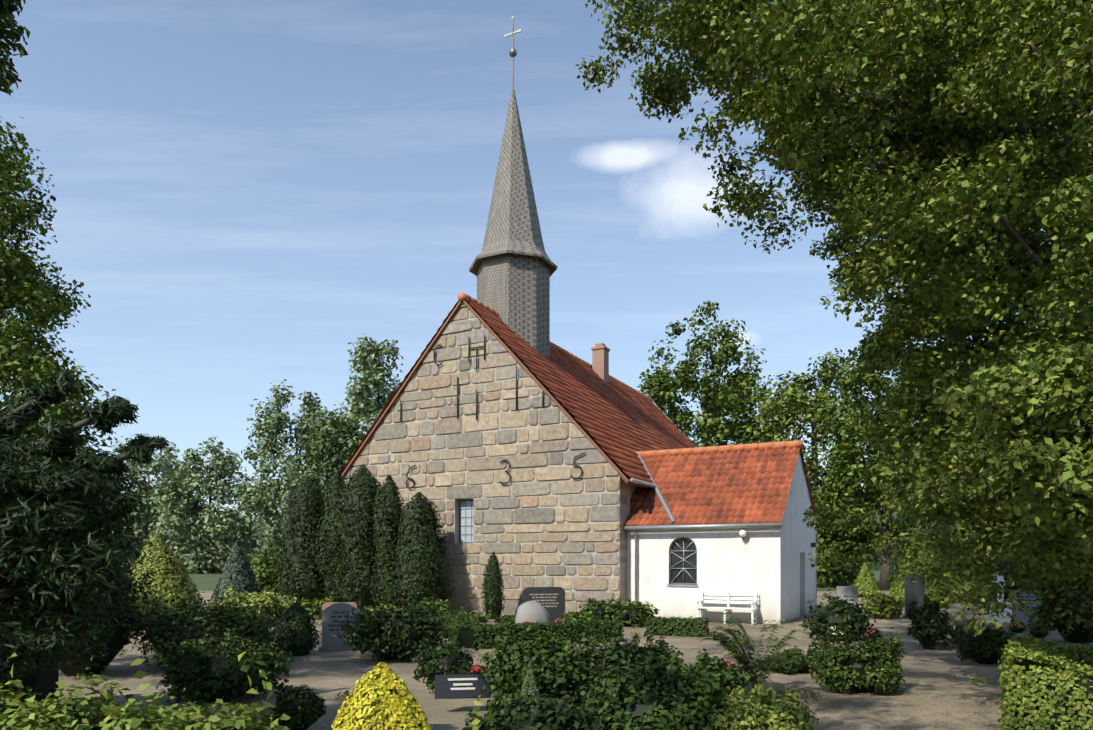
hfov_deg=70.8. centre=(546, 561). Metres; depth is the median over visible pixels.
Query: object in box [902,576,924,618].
dark headstone
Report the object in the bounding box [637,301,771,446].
tree crown
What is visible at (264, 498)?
tree crown
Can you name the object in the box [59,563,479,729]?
shrubs
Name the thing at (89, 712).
leafy hedge
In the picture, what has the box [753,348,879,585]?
tree crown
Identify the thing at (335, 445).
tree crown
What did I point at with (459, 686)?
grave plaque
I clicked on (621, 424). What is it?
nave roof
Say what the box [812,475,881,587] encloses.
tree crown
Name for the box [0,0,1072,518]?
sky
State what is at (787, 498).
annex roof soffit
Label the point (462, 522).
gable window glass
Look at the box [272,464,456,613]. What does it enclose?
thuja columns by gable
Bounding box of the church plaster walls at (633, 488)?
[630,485,637,499]
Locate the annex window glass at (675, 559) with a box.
[671,538,696,582]
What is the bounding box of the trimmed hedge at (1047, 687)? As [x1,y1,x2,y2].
[996,639,1092,729]
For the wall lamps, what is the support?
attached to the annex walls at (774, 569)
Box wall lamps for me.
[739,529,815,546]
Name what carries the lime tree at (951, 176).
on the cemetery gravel
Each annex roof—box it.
[624,446,799,525]
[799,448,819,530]
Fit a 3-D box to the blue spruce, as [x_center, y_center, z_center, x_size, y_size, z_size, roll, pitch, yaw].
[-10.880,0.510,26.968,1.803,2.616,1.921,0,0,1]
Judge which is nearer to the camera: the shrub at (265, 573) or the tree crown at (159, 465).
the shrub at (265, 573)
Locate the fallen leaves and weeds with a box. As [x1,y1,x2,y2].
[61,619,995,728]
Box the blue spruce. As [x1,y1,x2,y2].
[210,539,260,607]
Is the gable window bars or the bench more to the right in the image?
the bench
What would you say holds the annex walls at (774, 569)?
on the cemetery gravel
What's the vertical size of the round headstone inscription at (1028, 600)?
0.375 m
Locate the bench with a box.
[695,592,758,624]
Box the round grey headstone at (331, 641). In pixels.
[319,602,362,651]
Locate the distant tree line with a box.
[131,492,958,569]
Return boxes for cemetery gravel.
[58,591,1092,729]
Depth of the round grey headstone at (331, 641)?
14.98 m
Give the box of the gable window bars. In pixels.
[460,500,473,541]
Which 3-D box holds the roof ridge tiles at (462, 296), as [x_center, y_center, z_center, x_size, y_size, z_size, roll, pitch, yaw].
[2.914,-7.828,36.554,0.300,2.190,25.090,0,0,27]
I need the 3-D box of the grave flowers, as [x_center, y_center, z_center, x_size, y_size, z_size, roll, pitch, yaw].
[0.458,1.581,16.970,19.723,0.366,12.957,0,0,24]
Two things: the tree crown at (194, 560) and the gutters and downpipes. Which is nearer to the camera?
the gutters and downpipes
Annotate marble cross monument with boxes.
[986,572,1013,622]
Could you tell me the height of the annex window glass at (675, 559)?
1.460 m
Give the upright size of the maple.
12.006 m
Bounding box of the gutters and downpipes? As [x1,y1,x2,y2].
[325,478,782,601]
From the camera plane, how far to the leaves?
5.47 m
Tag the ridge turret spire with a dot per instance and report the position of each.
(513, 267)
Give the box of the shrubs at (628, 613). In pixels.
[292,594,659,626]
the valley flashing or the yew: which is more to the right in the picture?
the valley flashing
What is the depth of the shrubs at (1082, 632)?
28.82 m
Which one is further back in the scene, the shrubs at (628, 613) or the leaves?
the shrubs at (628, 613)
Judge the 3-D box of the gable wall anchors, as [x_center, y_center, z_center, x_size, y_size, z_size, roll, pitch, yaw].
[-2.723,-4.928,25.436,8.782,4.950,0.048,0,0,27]
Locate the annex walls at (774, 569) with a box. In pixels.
[627,454,816,623]
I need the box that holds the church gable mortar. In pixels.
[347,307,629,615]
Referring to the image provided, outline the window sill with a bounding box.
[667,584,697,586]
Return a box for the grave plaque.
[435,674,490,698]
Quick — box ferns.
[697,612,873,688]
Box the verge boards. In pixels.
[341,300,687,488]
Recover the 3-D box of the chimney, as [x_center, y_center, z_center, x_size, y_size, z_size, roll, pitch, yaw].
[2.432,-8.743,34.565,0.660,2.080,0.660,0,0,27]
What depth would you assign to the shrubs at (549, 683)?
8.12 m
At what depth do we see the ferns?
9.84 m
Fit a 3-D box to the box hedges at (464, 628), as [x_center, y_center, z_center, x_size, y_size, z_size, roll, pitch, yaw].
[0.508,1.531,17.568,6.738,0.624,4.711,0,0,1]
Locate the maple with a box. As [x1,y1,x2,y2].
[0,116,116,502]
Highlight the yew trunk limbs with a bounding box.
[0,380,149,600]
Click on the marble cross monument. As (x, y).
(1006, 619)
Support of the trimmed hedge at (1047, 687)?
on the cemetery gravel
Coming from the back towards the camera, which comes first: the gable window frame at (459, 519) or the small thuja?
the gable window frame at (459, 519)
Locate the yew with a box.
[0,370,171,713]
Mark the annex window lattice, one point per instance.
(683, 560)
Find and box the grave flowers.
[346,619,1049,678]
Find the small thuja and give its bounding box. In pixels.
[481,552,505,618]
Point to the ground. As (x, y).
(205, 582)
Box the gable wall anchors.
[400,335,584,488]
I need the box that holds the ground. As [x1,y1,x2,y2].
[183,570,894,590]
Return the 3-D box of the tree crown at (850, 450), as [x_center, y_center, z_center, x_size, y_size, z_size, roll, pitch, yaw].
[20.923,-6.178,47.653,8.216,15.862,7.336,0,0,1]
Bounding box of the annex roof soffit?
[627,452,817,533]
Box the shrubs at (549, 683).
[462,589,1014,729]
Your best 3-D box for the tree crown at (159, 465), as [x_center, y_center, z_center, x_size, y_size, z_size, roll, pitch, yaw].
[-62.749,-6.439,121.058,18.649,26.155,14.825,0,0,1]
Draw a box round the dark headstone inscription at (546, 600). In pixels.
[530,594,557,606]
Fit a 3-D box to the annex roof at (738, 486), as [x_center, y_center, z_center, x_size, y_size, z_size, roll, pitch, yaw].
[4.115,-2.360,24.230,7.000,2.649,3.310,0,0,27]
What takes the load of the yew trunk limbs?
on the cemetery gravel
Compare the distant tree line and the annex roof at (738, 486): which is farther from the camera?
the distant tree line
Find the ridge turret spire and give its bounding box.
[469,90,557,357]
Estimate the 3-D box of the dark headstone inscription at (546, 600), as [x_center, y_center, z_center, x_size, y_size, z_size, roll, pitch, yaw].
[-0.057,1.096,21.847,0.869,0.375,0.007,0,0,-14]
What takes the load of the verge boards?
attached to the church plaster walls at (633, 488)
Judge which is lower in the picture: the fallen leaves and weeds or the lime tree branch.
the fallen leaves and weeds
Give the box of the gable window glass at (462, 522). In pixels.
[460,500,473,541]
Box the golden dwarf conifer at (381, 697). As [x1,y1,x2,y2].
[331,662,431,729]
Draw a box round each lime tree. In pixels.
[575,0,1092,635]
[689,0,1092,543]
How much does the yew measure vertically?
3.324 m
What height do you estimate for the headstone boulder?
0.719 m
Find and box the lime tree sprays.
[659,0,1079,564]
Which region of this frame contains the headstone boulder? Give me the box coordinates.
[515,601,552,623]
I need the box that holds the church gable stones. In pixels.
[342,302,626,615]
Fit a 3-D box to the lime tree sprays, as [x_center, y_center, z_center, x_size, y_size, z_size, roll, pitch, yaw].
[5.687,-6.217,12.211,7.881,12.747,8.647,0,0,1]
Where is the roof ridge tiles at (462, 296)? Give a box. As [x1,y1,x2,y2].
[458,292,651,400]
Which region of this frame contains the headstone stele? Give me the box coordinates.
[837,586,858,632]
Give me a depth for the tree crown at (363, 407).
98.37 m
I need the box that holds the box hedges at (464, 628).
[438,610,709,649]
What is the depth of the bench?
21.90 m
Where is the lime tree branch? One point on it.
(1039, 418)
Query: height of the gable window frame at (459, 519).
1.480 m
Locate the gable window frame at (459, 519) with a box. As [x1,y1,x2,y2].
[459,499,473,542]
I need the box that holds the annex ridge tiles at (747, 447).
[636,440,802,456]
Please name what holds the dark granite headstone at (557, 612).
on the cemetery gravel
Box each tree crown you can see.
[112,436,205,569]
[148,436,265,573]
[231,379,333,567]
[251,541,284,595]
[291,404,365,492]
[339,333,402,445]
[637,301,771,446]
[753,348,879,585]
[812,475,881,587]
[818,348,932,589]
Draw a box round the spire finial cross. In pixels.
[505,16,520,89]
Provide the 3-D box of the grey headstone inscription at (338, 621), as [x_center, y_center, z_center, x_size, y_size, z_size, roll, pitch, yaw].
[-4.009,1.158,15.012,0.479,0.375,0.007,0,0,-17]
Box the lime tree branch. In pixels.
[931,342,1092,558]
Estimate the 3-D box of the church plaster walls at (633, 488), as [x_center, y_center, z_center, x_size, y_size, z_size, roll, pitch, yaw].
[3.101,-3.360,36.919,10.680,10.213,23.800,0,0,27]
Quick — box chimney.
[591,343,609,382]
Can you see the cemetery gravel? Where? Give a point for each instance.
(923, 699)
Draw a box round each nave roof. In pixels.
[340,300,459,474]
[465,298,695,483]
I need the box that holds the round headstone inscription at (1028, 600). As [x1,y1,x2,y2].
[1018,596,1034,610]
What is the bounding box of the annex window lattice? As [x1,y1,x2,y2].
[670,536,696,583]
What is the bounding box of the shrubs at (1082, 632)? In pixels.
[852,492,1092,642]
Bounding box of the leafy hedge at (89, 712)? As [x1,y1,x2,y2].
[0,641,494,729]
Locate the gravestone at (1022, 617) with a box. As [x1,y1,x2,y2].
[1009,589,1040,629]
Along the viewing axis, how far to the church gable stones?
24.86 m
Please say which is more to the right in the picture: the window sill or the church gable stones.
the window sill
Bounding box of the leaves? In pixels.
[0,0,31,96]
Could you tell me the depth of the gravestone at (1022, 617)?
19.61 m
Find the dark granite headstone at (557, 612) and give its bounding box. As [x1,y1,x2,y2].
[522,587,564,621]
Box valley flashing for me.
[637,455,675,523]
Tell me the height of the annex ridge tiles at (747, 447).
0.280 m
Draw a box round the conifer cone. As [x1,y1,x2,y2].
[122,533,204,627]
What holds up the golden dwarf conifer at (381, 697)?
on the cemetery gravel
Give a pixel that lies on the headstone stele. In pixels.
(843, 591)
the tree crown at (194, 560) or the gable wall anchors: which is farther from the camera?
the tree crown at (194, 560)
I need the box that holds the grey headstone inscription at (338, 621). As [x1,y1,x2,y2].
[329,611,351,630]
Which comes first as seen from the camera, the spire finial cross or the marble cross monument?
the marble cross monument

